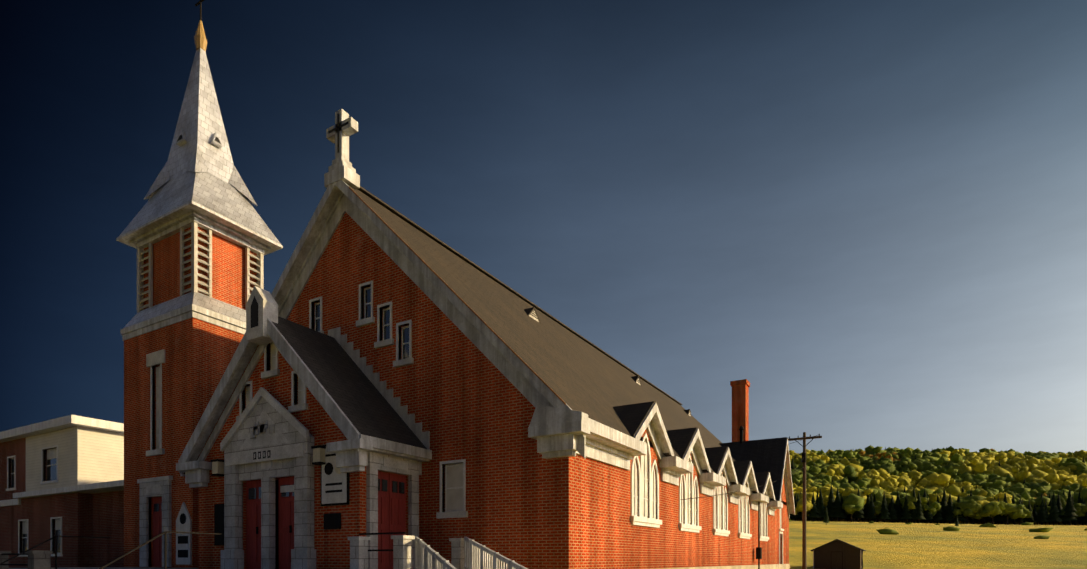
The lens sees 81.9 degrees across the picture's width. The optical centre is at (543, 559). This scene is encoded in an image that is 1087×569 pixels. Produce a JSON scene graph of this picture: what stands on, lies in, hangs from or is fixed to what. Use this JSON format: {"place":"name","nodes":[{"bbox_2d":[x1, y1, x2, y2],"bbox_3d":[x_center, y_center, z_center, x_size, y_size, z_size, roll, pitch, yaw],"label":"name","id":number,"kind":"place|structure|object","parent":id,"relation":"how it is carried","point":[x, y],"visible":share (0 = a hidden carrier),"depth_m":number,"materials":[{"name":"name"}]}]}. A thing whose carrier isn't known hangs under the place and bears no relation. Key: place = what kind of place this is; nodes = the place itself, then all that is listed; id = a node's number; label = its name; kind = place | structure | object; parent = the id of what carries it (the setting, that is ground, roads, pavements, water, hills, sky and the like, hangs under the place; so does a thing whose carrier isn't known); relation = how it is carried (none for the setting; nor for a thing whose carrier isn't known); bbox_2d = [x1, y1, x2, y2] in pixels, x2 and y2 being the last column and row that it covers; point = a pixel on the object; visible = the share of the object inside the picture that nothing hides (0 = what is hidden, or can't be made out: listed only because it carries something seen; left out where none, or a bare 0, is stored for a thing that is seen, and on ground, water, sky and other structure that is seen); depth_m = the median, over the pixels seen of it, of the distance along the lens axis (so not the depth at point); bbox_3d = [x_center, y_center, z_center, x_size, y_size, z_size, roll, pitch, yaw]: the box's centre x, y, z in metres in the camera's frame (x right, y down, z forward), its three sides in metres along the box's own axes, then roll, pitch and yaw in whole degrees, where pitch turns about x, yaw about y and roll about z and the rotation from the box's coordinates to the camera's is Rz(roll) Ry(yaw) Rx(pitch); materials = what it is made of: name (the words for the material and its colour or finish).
{"place":"outdoors","nodes":[
{"label":"outdoors","id":0,"kind":"place"},
{"bbox_2d":[0,426,119,567],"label":"rectory walls","id":1,"kind":"structure","parent":0,"point":[74,511],"depth_m":30.99,"materials":[{"name":"brown brick"}]},
{"bbox_2d":[0,415,123,556],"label":"neighboring building","id":2,"kind":"structure","parent":1,"relation":"attached to","point":[84,452],"depth_m":30.22,"materials":[{"name":"beige paint"}]},
{"bbox_2d":[13,480,123,566],"bbox_3d":[-19.408,-0.939,32.391,12.620,4.850,8.550,0,0,30],"label":"connecting annex","id":3,"kind":"object","parent":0,"point":[108,508],"visible":0.06,"depth_m":28.88,"materials":[{"name":"brown brick"}]},
{"bbox_2d":[124,317,243,567],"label":"tower walls","id":4,"kind":"structure","parent":0,"point":[199,354],"depth_m":23.23,"materials":[{"name":"red brick"}]},
{"bbox_2d":[176,502,191,564],"bbox_3d":[-12.983,-0.939,22.613,0.900,2.250,0.067,0,0,30],"label":"tower sign","id":5,"kind":"object","parent":4,"relation":"attached to","point":[183,542],"visible":1,"depth_m":22.56,"materials":[{"name":"grey stone"}]},
{"bbox_2d":[117,48,282,340],"bbox_3d":[-13.700,-14.629,25.047,5.140,11.970,3.718,0,0,30],"label":"steeple","id":6,"kind":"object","parent":4,"relation":"on","point":[199,181],"depth_m":24.17,"materials":[{"name":"grey stone"}]},
{"bbox_2d":[194,0,206,51],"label":"spire finial","id":7,"kind":"object","parent":6,"relation":"on","point":[200,39],"visible":0.96,"depth_m":24.93,"materials":[{"name":"gold metal"}]},
{"bbox_2d":[144,227,256,309],"bbox_3d":[-13.700,-10.934,25.047,3.500,2.860,2.532,0,0,30],"label":"belfry","id":8,"kind":"object","parent":4,"relation":"on","point":[228,272],"visible":0.43,"depth_m":24.06,"materials":[{"name":"brick"}]},
{"bbox_2d":[137,222,263,312],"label":"belfry louvers","id":9,"kind":"object","parent":8,"relation":"attached to","point":[194,252],"visible":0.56,"depth_m":23.43,"materials":[{"name":"beige wood"}]},
{"bbox_2d":[199,343,365,568],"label":"porch brick wall","id":10,"kind":"structure","parent":0,"point":[332,547],"depth_m":16.33,"materials":[{"name":"red brick"}]},
{"bbox_2d":[246,286,277,344],"bbox_3d":[-7.582,-6.587,16.881,0.720,1.400,0.455,0,0,30],"label":"gable finial","id":11,"kind":"object","parent":10,"relation":"on","point":[261,306],"visible":0.91,"depth_m":16.70,"materials":[{"name":"grey stone"}]},
{"bbox_2d":[220,387,315,568],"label":"entrance portal","id":12,"kind":"object","parent":10,"relation":"attached to","point":[268,439],"visible":1,"depth_m":16.98,"materials":[{"name":"grey stone"}]},
{"bbox_2d":[211,445,349,544],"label":"facade fittings","id":13,"kind":"object","parent":10,"relation":"attached to","point":[335,485],"visible":0.77,"depth_m":15.88,"materials":[{"name":"metal"}]},
{"bbox_2d":[378,470,419,537],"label":"vestibule wall","id":14,"kind":"structure","parent":0,"point":[407,496],"depth_m":16.94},
{"bbox_2d":[366,452,418,568],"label":"side doorway","id":15,"kind":"structure","parent":14,"relation":"in","point":[385,501],"depth_m":16.33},
{"bbox_2d":[287,212,575,568],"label":"church wall","id":16,"kind":"structure","parent":0,"point":[458,393],"depth_m":16.67,"materials":[{"name":"red brick"}]},
{"bbox_2d":[137,281,783,566],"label":"windows","id":17,"kind":"structure","parent":16,"relation":"in","point":[454,487],"depth_m":19.95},
{"bbox_2d":[182,184,786,505],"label":"roof","id":18,"kind":"structure","parent":16,"relation":"on","point":[572,369],"depth_m":19.49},
{"bbox_2d":[0,0,1086,453],"label":"sky","id":19,"kind":"structure","parent":0,"point":[870,216],"materials":[{"name":"blue"}]},
{"bbox_2d":[576,430,787,568],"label":"church wall","id":20,"kind":"structure","parent":0,"point":[609,535],"depth_m":19.93,"materials":[{"name":"red brick"}]},
{"bbox_2d":[788,519,788,563],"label":"church nave walls","id":21,"kind":"structure","parent":0,"point":[788,541],"depth_m":41.69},
{"bbox_2d":[789,517,1086,568],"bbox_3d":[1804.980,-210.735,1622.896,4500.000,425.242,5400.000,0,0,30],"label":"terrain","id":22,"kind":"structure","parent":0,"point":[921,544],"depth_m":97.76,"materials":[{"name":"yellow plant"}]},
{"bbox_2d":[0,550,198,568],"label":"terrace wall and steps","id":23,"kind":"structure","parent":22,"relation":"on","point":[38,559],"depth_m":15.32,"materials":[{"name":"concrete"}]},
{"bbox_2d":[0,531,405,568],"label":"iron railings","id":24,"kind":"object","parent":23,"relation":"on","point":[141,545],"visible":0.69,"depth_m":14.61,"materials":[{"name":"black metal"}]},
{"bbox_2d":[275,480,278,568],"bbox_3d":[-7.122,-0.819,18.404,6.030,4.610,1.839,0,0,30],"label":"post","id":25,"kind":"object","parent":22,"relation":"on","point":[276,524],"depth_m":19.91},
{"bbox_2d":[348,535,464,568],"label":"pillars","id":26,"kind":"structure","parent":22,"relation":"on","point":[402,551],"depth_m":14.90,"materials":[{"name":"concrete"}]},
{"bbox_2d":[414,536,527,568],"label":"stair railing","id":27,"kind":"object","parent":22,"relation":"on","point":[477,555],"depth_m":13.16,"materials":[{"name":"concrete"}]},
{"bbox_2d":[176,180,794,568],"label":"gable trim","id":28,"kind":"structure","parent":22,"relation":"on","point":[558,427],"depth_m":17.52,"materials":[{"name":"grey stone"}]},
{"bbox_2d":[324,109,359,189],"bbox_3d":[-5.986,-12.163,18.631,1.040,2.200,0.600,0,0,30],"label":"stone cross","id":29,"kind":"object","parent":28,"relation":"on","point":[341,130],"visible":0.92,"depth_m":18.49,"materials":[{"name":"white stone"}]},
{"bbox_2d":[739,426,744,442],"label":"roof flue","id":30,"kind":"object","parent":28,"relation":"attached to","point":[741,428],"visible":0.81,"depth_m":40.34,"materials":[{"name":"metal"}]},
{"bbox_2d":[680,434,819,499],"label":"power wires","id":31,"kind":"object","parent":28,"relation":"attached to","point":[736,491],"visible":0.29,"depth_m":26.75,"materials":[{"name":"metal"}]},
{"bbox_2d":[730,379,749,441],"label":"boiler chimney","id":32,"kind":"object","parent":22,"relation":"on","point":[740,402],"visible":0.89,"depth_m":59.95,"materials":[{"name":"brick"}]},
{"bbox_2d":[756,502,761,568],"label":"service mast","id":33,"kind":"object","parent":22,"relation":"on","point":[758,552],"visible":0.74,"depth_m":32.38,"materials":[{"name":"metal"}]},
{"bbox_2d":[788,432,821,568],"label":"utility pole","id":34,"kind":"object","parent":22,"relation":"on","point":[804,547],"visible":0.98,"depth_m":49.82,"materials":[{"name":"brown wood"}]},
{"bbox_2d":[811,539,865,568],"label":"field shed","id":35,"kind":"structure","parent":22,"relation":"on","point":[836,554],"depth_m":63.82,"materials":[{"name":"brown wood"}]},
{"bbox_2d":[789,511,1085,524],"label":"tree trunks","id":36,"kind":"object","parent":22,"relation":"on","point":[930,521],"visible":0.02,"depth_m":301.85,"materials":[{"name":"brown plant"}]},
{"bbox_2d":[789,445,1086,538],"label":"trees","id":37,"kind":"object","parent":22,"relation":"on","point":[925,463],"visible":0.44,"depth_m":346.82,"materials":[{"name":"green plant"}]},
{"bbox_2d":[790,447,1086,525],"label":"forest","id":38,"kind":"object","parent":22,"relation":"on","point":[834,509],"visible":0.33,"depth_m":298.38,"materials":[{"name":"green plant"}]},
{"bbox_2d":[858,449,1046,498],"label":"trees","id":39,"kind":"object","parent":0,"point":[878,455],"visible":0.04,"depth_m":423.33,"materials":[{"name":"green plant"}]}
]}

